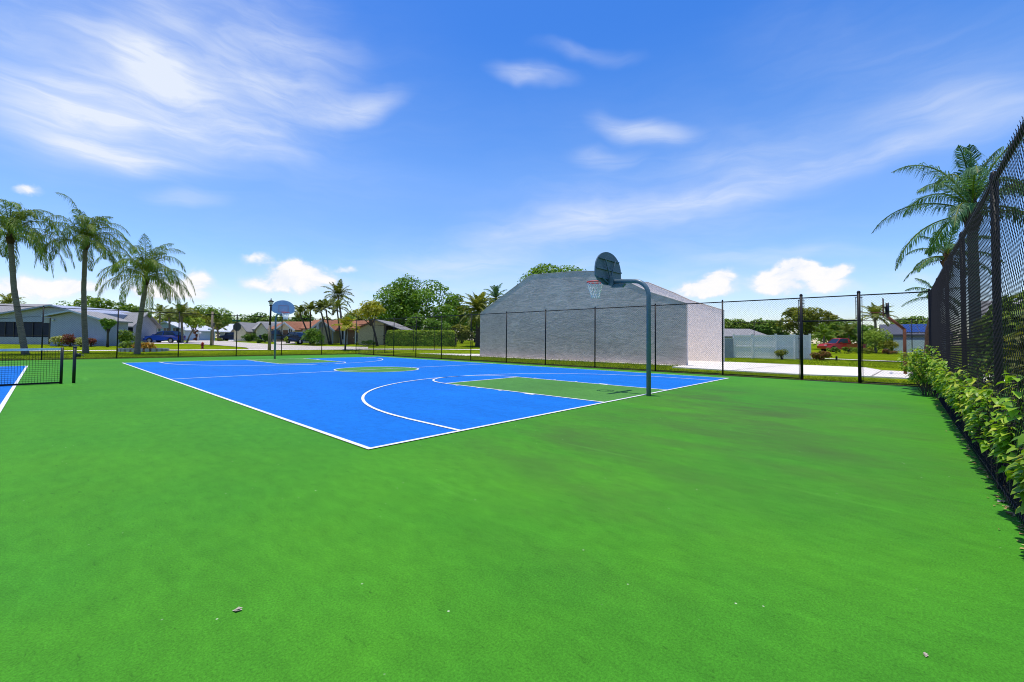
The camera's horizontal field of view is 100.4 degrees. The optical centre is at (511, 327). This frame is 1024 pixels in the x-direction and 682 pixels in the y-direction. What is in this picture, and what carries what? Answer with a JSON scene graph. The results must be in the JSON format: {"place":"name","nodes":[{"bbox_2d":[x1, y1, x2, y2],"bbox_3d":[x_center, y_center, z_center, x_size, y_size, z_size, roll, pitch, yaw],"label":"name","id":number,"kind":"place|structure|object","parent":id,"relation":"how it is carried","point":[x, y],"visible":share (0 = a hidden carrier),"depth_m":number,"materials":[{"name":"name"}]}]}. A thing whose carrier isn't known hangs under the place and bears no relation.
{"place":"outdoors","nodes":[
{"label":"outdoors","id":0,"kind":"place"},
{"bbox_2d":[145,341,183,343],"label":"driveway","id":1,"kind":"structure","parent":0,"point":[167,342],"depth_m":59.70,"materials":[{"name":"concrete"}]},
{"bbox_2d":[143,331,185,342],"bbox_3d":[-48.869,1.252,60.012,4.620,1.670,2.130,1,-2,-3],"label":"parked car","id":2,"kind":"object","parent":1,"relation":"on","point":[164,336],"visible":0.84,"depth_m":59.22,"materials":[{"name":"blue paint"}]},
{"bbox_2d":[184,340,367,348],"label":"road","id":3,"kind":"structure","parent":0,"point":[240,344],"depth_m":53.44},
{"bbox_2d":[273,341,295,343],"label":"driveway","id":4,"kind":"structure","parent":0,"point":[285,343],"depth_m":60.53,"materials":[{"name":"grey concrete"}]},
{"bbox_2d":[258,330,284,340],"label":"parked car","id":5,"kind":"object","parent":4,"relation":"on","point":[277,335],"visible":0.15,"depth_m":67.14,"materials":[{"name":"black paint"}]},
{"bbox_2d":[285,332,312,343],"bbox_3d":[-30.360,1.419,61.004,4.620,1.670,2.130,0,-2,29],"label":"parked car","id":6,"kind":"object","parent":4,"relation":"on","point":[294,336],"visible":0.64,"depth_m":60.41,"materials":[{"name":"blue paint"}]},
{"bbox_2d":[65,349,900,361],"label":"sidewalk","id":7,"kind":"structure","parent":0,"point":[331,349],"depth_m":44.96,"materials":[{"name":"concrete"}]},
{"bbox_2d":[0,338,1004,389],"bbox_3d":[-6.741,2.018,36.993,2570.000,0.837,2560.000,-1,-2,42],"label":"ground","id":8,"kind":"structure","parent":0,"point":[173,347],"depth_m":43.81,"materials":[{"name":"green plant"}]},
{"bbox_2d":[0,293,26,303],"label":"street palm","id":9,"kind":"object","parent":8,"relation":"on","point":[6,300],"visible":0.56,"depth_m":77.68,"materials":[{"name":"green plant"}]},
{"bbox_2d":[0,199,76,354],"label":"queen palm","id":10,"kind":"object","parent":8,"relation":"on","point":[11,222],"visible":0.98,"depth_m":32.15,"materials":[{"name":"green plant"}]},
{"bbox_2d":[49,335,63,346],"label":"flower shrub","id":11,"kind":"object","parent":8,"relation":"on","point":[55,339],"visible":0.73,"depth_m":48.39,"materials":[{"name":"beige plant"}]},
{"bbox_2d":[0,304,132,345],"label":"blue house","id":12,"kind":"structure","parent":8,"relation":"on","point":[56,331],"depth_m":52.64,"materials":[{"name":"grey paint"}]},
{"bbox_2d":[60,333,75,346],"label":"flower shrub","id":13,"kind":"object","parent":8,"relation":"on","point":[69,342],"visible":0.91,"depth_m":48.28,"materials":[{"name":"red plant"}]},
{"bbox_2d":[34,192,134,352],"bbox_3d":[-36.383,-4.523,36.408,6.562,13.509,6.335,1,-2,0],"label":"queen palm","id":14,"kind":"object","parent":8,"relation":"on","point":[87,232],"visible":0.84,"depth_m":36.37,"materials":[{"name":"green plant"}]},
{"bbox_2d":[99,318,116,346],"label":"tree","id":15,"kind":"object","parent":8,"relation":"on","point":[109,323],"visible":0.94,"depth_m":48.41,"materials":[{"name":"green plant"}]},
{"bbox_2d":[71,295,147,312],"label":"shade tree","id":16,"kind":"object","parent":8,"relation":"on","point":[94,302],"visible":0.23,"depth_m":89.92,"materials":[{"name":"green plant"}]},
{"bbox_2d":[118,329,134,342],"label":"garden bush","id":17,"kind":"object","parent":8,"relation":"on","point":[123,336],"visible":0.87,"depth_m":49.74,"materials":[{"name":"green plant"}]},
{"bbox_2d":[121,312,162,342],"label":"grey roof house","id":18,"kind":"structure","parent":8,"relation":"on","point":[153,327],"depth_m":60.08,"materials":[{"name":"paint"}]},
{"bbox_2d":[118,341,168,351],"bbox_3d":[-35.969,1.768,41.690,3.965,1.037,3.620,1,-2,0],"label":"flower bed","id":19,"kind":"object","parent":8,"relation":"on","point":[150,345],"visible":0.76,"depth_m":40.82,"materials":[{"name":"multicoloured plant"}]},
{"bbox_2d":[93,233,195,353],"bbox_3d":[-30.402,-2.722,35.123,6.595,9.943,6.570,1,-2,0],"label":"queen palm","id":20,"kind":"object","parent":8,"relation":"on","point":[144,268],"visible":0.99,"depth_m":34.86,"materials":[{"name":"green plant"}]},
{"bbox_2d":[150,303,170,331],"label":"street palm","id":21,"kind":"object","parent":8,"relation":"on","point":[159,308],"visible":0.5,"depth_m":75.87,"materials":[{"name":"green plant"}]},
{"bbox_2d":[155,307,178,330],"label":"street palm","id":22,"kind":"object","parent":8,"relation":"on","point":[167,319],"visible":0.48,"depth_m":71.87,"materials":[{"name":"green plant"}]},
{"bbox_2d":[165,302,199,342],"bbox_3d":[-46.460,-0.715,60.056,3.847,5.868,4.011,1,-2,0],"label":"street palm","id":23,"kind":"object","parent":8,"relation":"on","point":[183,308],"visible":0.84,"depth_m":59.88,"materials":[{"name":"green plant"}]},
{"bbox_2d":[157,321,216,340],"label":"pale blue house","id":24,"kind":"structure","parent":8,"relation":"on","point":[206,336],"depth_m":79.66,"materials":[{"name":"paint"}]},
{"bbox_2d":[183,316,205,342],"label":"leaning tree","id":25,"kind":"object","parent":8,"relation":"on","point":[193,322],"visible":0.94,"depth_m":59.59,"materials":[{"name":"green plant"}]},
{"bbox_2d":[170,307,218,327],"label":"shade tree","id":26,"kind":"object","parent":8,"relation":"on","point":[207,319],"visible":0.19,"depth_m":94.77,"materials":[{"name":"green plant"}]},
{"bbox_2d":[194,304,234,336],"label":"shade tree","id":27,"kind":"object","parent":8,"relation":"on","point":[215,311],"visible":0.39,"depth_m":99.43,"materials":[{"name":"green plant"}]},
{"bbox_2d":[206,318,227,340],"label":"street palm","id":28,"kind":"object","parent":8,"relation":"on","point":[217,321],"visible":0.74,"depth_m":69.87,"materials":[{"name":"green plant"}]},
{"bbox_2d":[219,324,233,339],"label":"white roof house","id":29,"kind":"structure","parent":8,"relation":"on","point":[222,331],"depth_m":92.15,"materials":[{"name":"grey paint"}]},
{"bbox_2d":[236,312,268,322],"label":"backdrop tree","id":30,"kind":"object","parent":8,"relation":"on","point":[253,318],"visible":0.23,"depth_m":106.76,"materials":[{"name":"green plant"}]},
{"bbox_2d":[231,322,280,341],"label":"grey roof villa","id":31,"kind":"object","parent":8,"relation":"on","point":[257,330],"visible":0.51,"depth_m":74.05,"materials":[{"name":"beige paint"}]},
{"bbox_2d":[268,298,273,350],"bbox_3d":[-25.326,-0.352,44.703,0.554,5.563,0.554,1,-2,-22],"label":"street lamp","id":32,"kind":"object","parent":8,"relation":"on","point":[269,335],"visible":0.95,"depth_m":44.61,"materials":[{"name":"black metal"}]},
{"bbox_2d":[267,321,307,341],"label":"orange roof villa","id":33,"kind":"object","parent":8,"relation":"on","point":[291,327],"visible":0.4,"depth_m":67.87,"materials":[{"name":"beige paint"}]},
{"bbox_2d":[287,314,315,321],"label":"backdrop tree","id":34,"kind":"object","parent":8,"relation":"on","point":[299,318],"visible":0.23,"depth_m":107.34,"materials":[{"name":"green plant"}]},
{"bbox_2d":[294,305,311,343],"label":"slim palm","id":35,"kind":"object","parent":8,"relation":"on","point":[299,312],"visible":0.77,"depth_m":59.92,"materials":[{"name":"green plant"}]},
{"bbox_2d":[299,301,322,343],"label":"slim palm","id":36,"kind":"object","parent":8,"relation":"on","point":[309,309],"visible":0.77,"depth_m":59.74,"materials":[{"name":"green plant"}]},
{"bbox_2d":[300,328,324,344],"bbox_3d":[-26.657,1.172,57.302,2.979,2.369,2.419,0,-2,19],"label":"clipped bush","id":37,"kind":"object","parent":8,"relation":"on","point":[312,332],"visible":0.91,"depth_m":56.90,"materials":[{"name":"green plant"}]},
{"bbox_2d":[306,300,331,344],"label":"slim palm","id":38,"kind":"object","parent":8,"relation":"on","point":[318,307],"visible":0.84,"depth_m":59.84,"materials":[{"name":"green plant"}]},
{"bbox_2d":[299,319,342,343],"bbox_3d":[-28.936,0.710,68.429,6.654,4.099,12.010,1,-2,0],"label":"orange roof villa","id":39,"kind":"object","parent":8,"relation":"on","point":[334,339],"visible":0.34,"depth_m":63.10,"materials":[{"name":"beige paint"}]},
{"bbox_2d":[313,299,339,344],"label":"slim palm","id":40,"kind":"object","parent":8,"relation":"on","point":[324,303],"visible":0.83,"depth_m":59.88,"materials":[{"name":"green plant"}]},
{"bbox_2d":[324,299,350,343],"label":"slim palm","id":41,"kind":"object","parent":8,"relation":"on","point":[337,304],"visible":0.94,"depth_m":59.91,"materials":[{"name":"green plant"}]},
{"bbox_2d":[322,279,353,318],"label":"coconut palm","id":42,"kind":"object","parent":8,"relation":"on","point":[338,291],"visible":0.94,"depth_m":71.71,"materials":[{"name":"green plant"}]},
{"bbox_2d":[331,316,360,349],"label":"young palm","id":43,"kind":"object","parent":8,"relation":"on","point":[346,324],"visible":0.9,"depth_m":45.98,"materials":[{"name":"green plant"}]},
{"bbox_2d":[342,309,371,320],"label":"backdrop tree","id":44,"kind":"object","parent":8,"relation":"on","point":[358,317],"visible":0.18,"depth_m":107.11,"materials":[{"name":"green plant"}]},
{"bbox_2d":[354,300,385,345],"bbox_3d":[-18.924,-0.672,56.731,4.022,6.336,3.674,1,-2,0],"label":"flowering tree","id":45,"kind":"object","parent":8,"relation":"on","point":[367,310],"visible":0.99,"depth_m":56.51,"materials":[{"name":"yellow plant"}]},
{"bbox_2d":[336,320,411,344],"bbox_3d":[-20.351,0.881,64.525,9.520,3.996,9.600,1,-2,0],"label":"tan gable villa","id":46,"kind":"object","parent":8,"relation":"on","point":[351,334],"visible":0.45,"depth_m":60.49,"materials":[{"name":"paint"}]},
{"bbox_2d":[365,273,459,325],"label":"ficus tree","id":47,"kind":"object","parent":8,"relation":"on","point":[408,303],"visible":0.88,"depth_m":76.15,"materials":[{"name":"green plant"}]},
{"bbox_2d":[404,313,424,329],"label":"tree","id":48,"kind":"object","parent":8,"relation":"on","point":[411,321],"visible":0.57,"depth_m":69.53,"materials":[{"name":"green plant"}]},
{"bbox_2d":[358,324,479,352],"bbox_3d":[-7.789,1.383,49.439,0.081,2.955,23.585,-1,-2,33],"label":"chain link fence","id":49,"kind":"object","parent":8,"relation":"on","point":[419,337],"visible":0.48,"depth_m":45.95,"materials":[{"name":"black metal"}]},
{"bbox_2d":[385,329,456,346],"bbox_3d":[-12.260,1.370,57.926,9.570,2.387,2.499,1,-2,0],"label":"hedge","id":50,"kind":"object","parent":8,"relation":"on","point":[450,337],"visible":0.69,"depth_m":56.96,"materials":[{"name":"green plant"}]},
{"bbox_2d":[422,317,452,333],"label":"tree","id":51,"kind":"object","parent":8,"relation":"on","point":[436,324],"visible":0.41,"depth_m":69.46,"materials":[{"name":"green plant"}]},
{"bbox_2d":[442,294,468,325],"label":"ficus tree","id":52,"kind":"object","parent":8,"relation":"on","point":[460,298],"visible":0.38,"depth_m":83.43,"materials":[{"name":"green plant"}]},
{"bbox_2d":[450,324,474,342],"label":"garden tree","id":53,"kind":"object","parent":8,"relation":"on","point":[464,327],"visible":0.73,"depth_m":69.25,"materials":[{"name":"green plant"}]},
{"bbox_2d":[455,291,496,346],"bbox_3d":[-4.621,-1.276,57.878,6.266,7.758,6.173,1,-2,0],"label":"date palm","id":54,"kind":"object","parent":8,"relation":"on","point":[479,303],"visible":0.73,"depth_m":57.35,"materials":[{"name":"green plant"}]},
{"bbox_2d":[484,283,506,307],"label":"queen palm","id":55,"kind":"object","parent":8,"relation":"on","point":[495,293],"visible":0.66,"depth_m":71.67,"materials":[{"name":"green plant"}]},
{"bbox_2d":[517,263,587,281],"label":"shade tree","id":56,"kind":"object","parent":8,"relation":"on","point":[544,268],"visible":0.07,"depth_m":72.15,"materials":[{"name":"green plant"}]},
{"bbox_2d":[725,338,732,357],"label":"block wall","id":57,"kind":"structure","parent":8,"relation":"on","point":[729,352],"depth_m":38.44,"materials":[{"name":"grey paint"}]},
{"bbox_2d":[724,318,740,328],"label":"backdrop tree","id":58,"kind":"object","parent":8,"relation":"on","point":[726,321],"visible":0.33,"depth_m":89.37,"materials":[{"name":"green plant"}]},
{"bbox_2d":[728,319,755,328],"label":"backdrop tree","id":59,"kind":"object","parent":8,"relation":"on","point":[742,325],"visible":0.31,"depth_m":89.16,"materials":[{"name":"green plant"}]},
{"bbox_2d":[724,329,765,337],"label":"grey house","id":60,"kind":"structure","parent":8,"relation":"on","point":[730,332],"depth_m":55.96,"materials":[{"name":"paint"}]},
{"bbox_2d":[745,324,771,334],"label":"backdrop tree","id":61,"kind":"object","parent":8,"relation":"on","point":[757,327],"visible":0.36,"depth_m":88.02,"materials":[{"name":"green plant"}]},
{"bbox_2d":[751,318,780,334],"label":"backdrop tree","id":62,"kind":"object","parent":8,"relation":"on","point":[768,321],"visible":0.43,"depth_m":88.42,"materials":[{"name":"green plant"}]},
{"bbox_2d":[733,334,810,359],"bbox_3d":[22.840,1.641,37.824,5.860,2.218,2.375,0,-2,26],"label":"vinyl fence","id":63,"kind":"object","parent":8,"relation":"on","point":[737,350],"visible":0.8,"depth_m":36.94,"materials":[{"name":"white plastic"}]},
{"bbox_2d":[775,306,839,337],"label":"rain tree","id":64,"kind":"object","parent":8,"relation":"on","point":[809,326],"visible":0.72,"depth_m":70.77,"materials":[{"name":"green plant"}]},
{"bbox_2d":[809,350,832,360],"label":"round bush","id":65,"kind":"object","parent":8,"relation":"on","point":[820,355],"visible":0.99,"depth_m":34.72,"materials":[{"name":"brown plant"}]},
{"bbox_2d":[811,322,841,342],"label":"street palm","id":66,"kind":"object","parent":8,"relation":"on","point":[824,331],"visible":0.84,"depth_m":65.89,"materials":[{"name":"green plant"}]},
{"bbox_2d":[812,319,847,342],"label":"shade tree","id":67,"kind":"object","parent":8,"relation":"on","point":[834,327],"visible":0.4,"depth_m":79.28,"materials":[{"name":"green plant"}]},
{"bbox_2d":[817,338,865,351],"bbox_3d":[44.036,2.276,56.980,5.450,1.830,2.230,1,-2,0],"label":"parked truck","id":68,"kind":"object","parent":8,"relation":"on","point":[828,344],"visible":0.58,"depth_m":56.17,"materials":[{"name":"red paint"}]},
{"bbox_2d":[827,346,857,353],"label":"ground bush","id":69,"kind":"object","parent":8,"relation":"on","point":[851,349],"visible":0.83,"depth_m":51.63,"materials":[{"name":"green plant"}]},
{"bbox_2d":[834,323,864,339],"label":"street palm","id":70,"kind":"object","parent":8,"relation":"on","point":[848,329],"visible":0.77,"depth_m":65.87,"materials":[{"name":"green plant"}]},
{"bbox_2d":[725,319,982,362],"bbox_3d":[17.979,1.169,41.812,52.003,3.405,0.081,-1,-2,42],"label":"chain link fence","id":71,"kind":"object","parent":8,"relation":"on","point":[847,336],"visible":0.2,"depth_m":33.77,"materials":[{"name":"black metal"}]},
{"bbox_2d":[842,323,877,344],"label":"shade tree","id":72,"kind":"object","parent":8,"relation":"on","point":[852,338],"visible":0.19,"depth_m":75.27,"materials":[{"name":"green plant"}]},
{"bbox_2d":[856,302,897,352],"bbox_3d":[47.729,-0.064,55.992,4.496,6.768,4.059,1,-2,0],"label":"street palm","id":73,"kind":"object","parent":8,"relation":"on","point":[874,315],"visible":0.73,"depth_m":55.87,"materials":[{"name":"green plant"}]},
{"bbox_2d":[861,328,892,352],"bbox_3d":[46.007,1.559,54.107,3.662,3.351,3.616,-1,-2,43],"label":"yellow bush","id":74,"kind":"object","parent":8,"relation":"on","point":[875,336],"visible":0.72,"depth_m":53.62,"materials":[{"name":"green plant"}]},
{"bbox_2d":[877,340,898,353],"bbox_3d":[46.802,2.337,53.133,2.518,1.783,1.940,1,-2,0],"label":"yellow bush","id":75,"kind":"object","parent":8,"relation":"on","point":[892,343],"visible":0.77,"depth_m":52.76,"materials":[{"name":"green plant"}]},
{"bbox_2d":[889,315,927,323],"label":"shade tree","id":76,"kind":"object","parent":8,"relation":"on","point":[915,321],"visible":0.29,"depth_m":82.83,"materials":[{"name":"green plant"}]},
{"bbox_2d":[879,324,952,352],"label":"solar roof house","id":77,"kind":"structure","parent":8,"relation":"on","point":[908,340],"depth_m":56.71,"materials":[{"name":"blue paint"}]},
{"bbox_2d":[901,276,960,313],"bbox_3d":[23.735,-0.271,24.039,2.866,5.351,2.792,1,-2,-24],"label":"queen palm","id":78,"kind":"object","parent":8,"relation":"on","point":[921,289],"visible":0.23,"depth_m":24.43,"materials":[{"name":"green plant"}]},
{"bbox_2d":[871,137,1023,375],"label":"queen palm","id":79,"kind":"object","parent":8,"relation":"on","point":[968,187],"visible":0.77,"depth_m":12.60,"materials":[{"name":"green plant"}]},
{"bbox_2d":[903,227,1003,355],"bbox_3d":[21.591,-1.351,20.922,3.438,7.308,3.402,1,-2,0],"label":"queen palm","id":80,"kind":"object","parent":8,"relation":"on","point":[945,250],"visible":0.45,"depth_m":20.98,"materials":[{"name":"green plant"}]},
{"bbox_2d":[0,354,1023,681],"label":"court ground","id":81,"kind":"structure","parent":0,"point":[160,528],"depth_m":2.92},
{"bbox_2d":[0,366,25,403],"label":"tennis court","id":82,"kind":"object","parent":81,"relation":"on","point":[13,374],"visible":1,"depth_m":14.14,"materials":[{"name":"blue paint"}]},
{"bbox_2d":[0,346,83,385],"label":"tennis net","id":83,"kind":"object","parent":82,"relation":"on","point":[75,355],"visible":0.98,"depth_m":12.21,"materials":[{"name":"black fabric"}]},
{"bbox_2d":[272,300,294,358],"bbox_3d":[-15.018,0.164,27.729,1.466,3.890,1.584,1,-2,-5],"label":"basketball hoop","id":84,"kind":"object","parent":81,"relation":"on","point":[283,308],"visible":0.99,"depth_m":27.62,"materials":[{"name":"teal paint"}]},
{"bbox_2d":[126,357,724,446],"bbox_3d":[-6.165,1.898,19.553,25.610,0.001,15.050,-1,-2,42],"label":"basketball court","id":85,"kind":"object","parent":81,"relation":"on","point":[318,396],"visible":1,"depth_m":11.40,"materials":[{"name":"blue paint"}]},
{"bbox_2d":[0,357,726,448],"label":"court markings","id":86,"kind":"object","parent":85,"relation":"on","point":[4,401],"visible":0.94,"depth_m":9.35,"materials":[{"name":"white paint"}]},
{"bbox_2d":[253,358,662,401],"bbox_3d":[-6.165,1.894,19.554,25.610,0.001,3.660,-1,-2,42],"label":"court key","id":87,"kind":"object","parent":85,"relation":"on","point":[591,391],"visible":0.95,"depth_m":12.91,"materials":[{"name":"green paint"}]},
{"bbox_2d":[586,252,650,395],"bbox_3d":[2.822,-0.146,11.560,1.365,3.890,1.473,1,-2,-5],"label":"basketball hoop","id":88,"kind":"object","parent":81,"relation":"on","point":[607,270],"visible":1,"depth_m":11.43,"materials":[{"name":"teal paint"}]},
{"bbox_2d":[897,345,955,396],"bbox_3d":[12.064,1.179,12.434,1.293,1.371,3.930,-1,-2,42],"label":"leafy shrub","id":89,"kind":"object","parent":81,"relation":"on","point":[917,370],"visible":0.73,"depth_m":11.70,"materials":[{"name":"green plant"}]},
{"bbox_2d":[928,116,1023,525],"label":"chain link fence","id":90,"kind":"object","parent":81,"relation":"on","point":[941,321],"visible":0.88,"depth_m":4.32,"materials":[{"name":"black metal"}]},
{"bbox_2d":[933,395,1023,548],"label":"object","id":91,"kind":"object","parent":81,"relation":"on","point":[1003,501],"visible":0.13,"depth_m":4.42,"materials":[{"name":"brown plant"}]},
{"bbox_2d":[967,333,1023,406],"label":"screening shrub","id":92,"kind":"object","parent":81,"relation":"on","point":[987,344],"visible":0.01,"depth_m":9.66,"materials":[{"name":"green plant"}]},
{"bbox_2d":[976,290,1023,387],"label":"screening shrub","id":93,"kind":"object","parent":81,"relation":"on","point":[989,329],"visible":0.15,"depth_m":7.93,"materials":[{"name":"green plant"}]},
{"bbox_2d":[992,310,1023,398],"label":"screening shrub","id":94,"kind":"object","parent":81,"relation":"on","point":[1015,333],"visible":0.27,"depth_m":6.68,"materials":[{"name":"green plant"}]},
{"bbox_2d":[0,0,1023,343],"label":"sky","id":95,"kind":"structure","parent":0,"point":[719,150],"materials":[{"name":"blue"}]},
{"bbox_2d":[6,354,1019,506],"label":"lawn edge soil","id":96,"kind":"structure","parent":0,"point":[606,368],"depth_m":19.64,"materials":[{"name":"brown soil"}]},
{"bbox_2d":[0,305,355,359],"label":"chain link fence","id":97,"kind":"object","parent":96,"relation":"on","point":[117,324],"visible":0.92,"depth_m":29.09,"materials":[{"name":"black metal"}]},
{"bbox_2d":[356,289,929,384],"bbox_3d":[-0.409,0.581,26.384,37.632,3.345,0.106,-1,-2,42],"label":"chain link fence","id":98,"kind":"object","parent":96,"relation":"on","point":[858,320],"visible":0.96,"depth_m":18.68,"materials":[{"name":"black metal"}]},
{"bbox_2d":[925,346,968,397],"bbox_3d":[10.178,1.101,9.887,0.823,1.345,4.021,-1,-2,42],"label":"leafy shrub","id":99,"kind":"object","parent":96,"relation":"on","point":[931,365],"visible":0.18,"depth_m":9.60,"materials":[{"name":"green plant"}]},
{"bbox_2d":[932,352,988,418],"bbox_3d":[8.302,1.074,7.843,0.729,1.246,3.450,-1,-2,42],"label":"leafy shrub","id":100,"kind":"object","parent":96,"relation":"on","point":[942,383],"visible":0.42,"depth_m":7.91,"materials":[{"name":"green plant"}]},
{"bbox_2d":[946,366,1019,438],"bbox_3d":[6.569,1.073,6.007,0.596,1.108,2.794,-1,-2,42],"label":"leafy shrub","id":101,"kind":"object","parent":96,"relation":"on","point":[955,386],"visible":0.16,"depth_m":6.16,"materials":[{"name":"green plant"}]},
{"bbox_2d":[958,356,1023,469],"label":"leafy shrub","id":102,"kind":"object","parent":96,"relation":"on","point":[976,417],"visible":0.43,"depth_m":4.75,"materials":[{"name":"green plant"}]},
{"bbox_2d":[975,373,1023,514],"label":"leafy shrub","id":103,"kind":"object","parent":96,"relation":"on","point":[1002,444],"visible":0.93,"depth_m":3.35,"materials":[{"name":"green plant"}]},
{"bbox_2d":[420,353,1004,380],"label":"slab pavement","id":104,"kind":"structure","parent":0,"point":[819,370],"depth_m":22.17,"materials":[{"name":"concrete"}]},
{"bbox_2d":[480,271,724,364],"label":"building","id":105,"kind":"structure","parent":104,"relation":"on","point":[564,291],"depth_m":30.27,"materials":[{"name":"grey paint"}]},
{"bbox_2d":[870,298,906,373],"bbox_3d":[17.488,0.401,19.892,0.966,3.550,1.010,1,-2,-4],"label":"rusty hoop","id":106,"kind":"object","parent":104,"relation":"on","point":[897,324],"visible":0.88,"depth_m":19.61,"materials":[{"name":"metal"}]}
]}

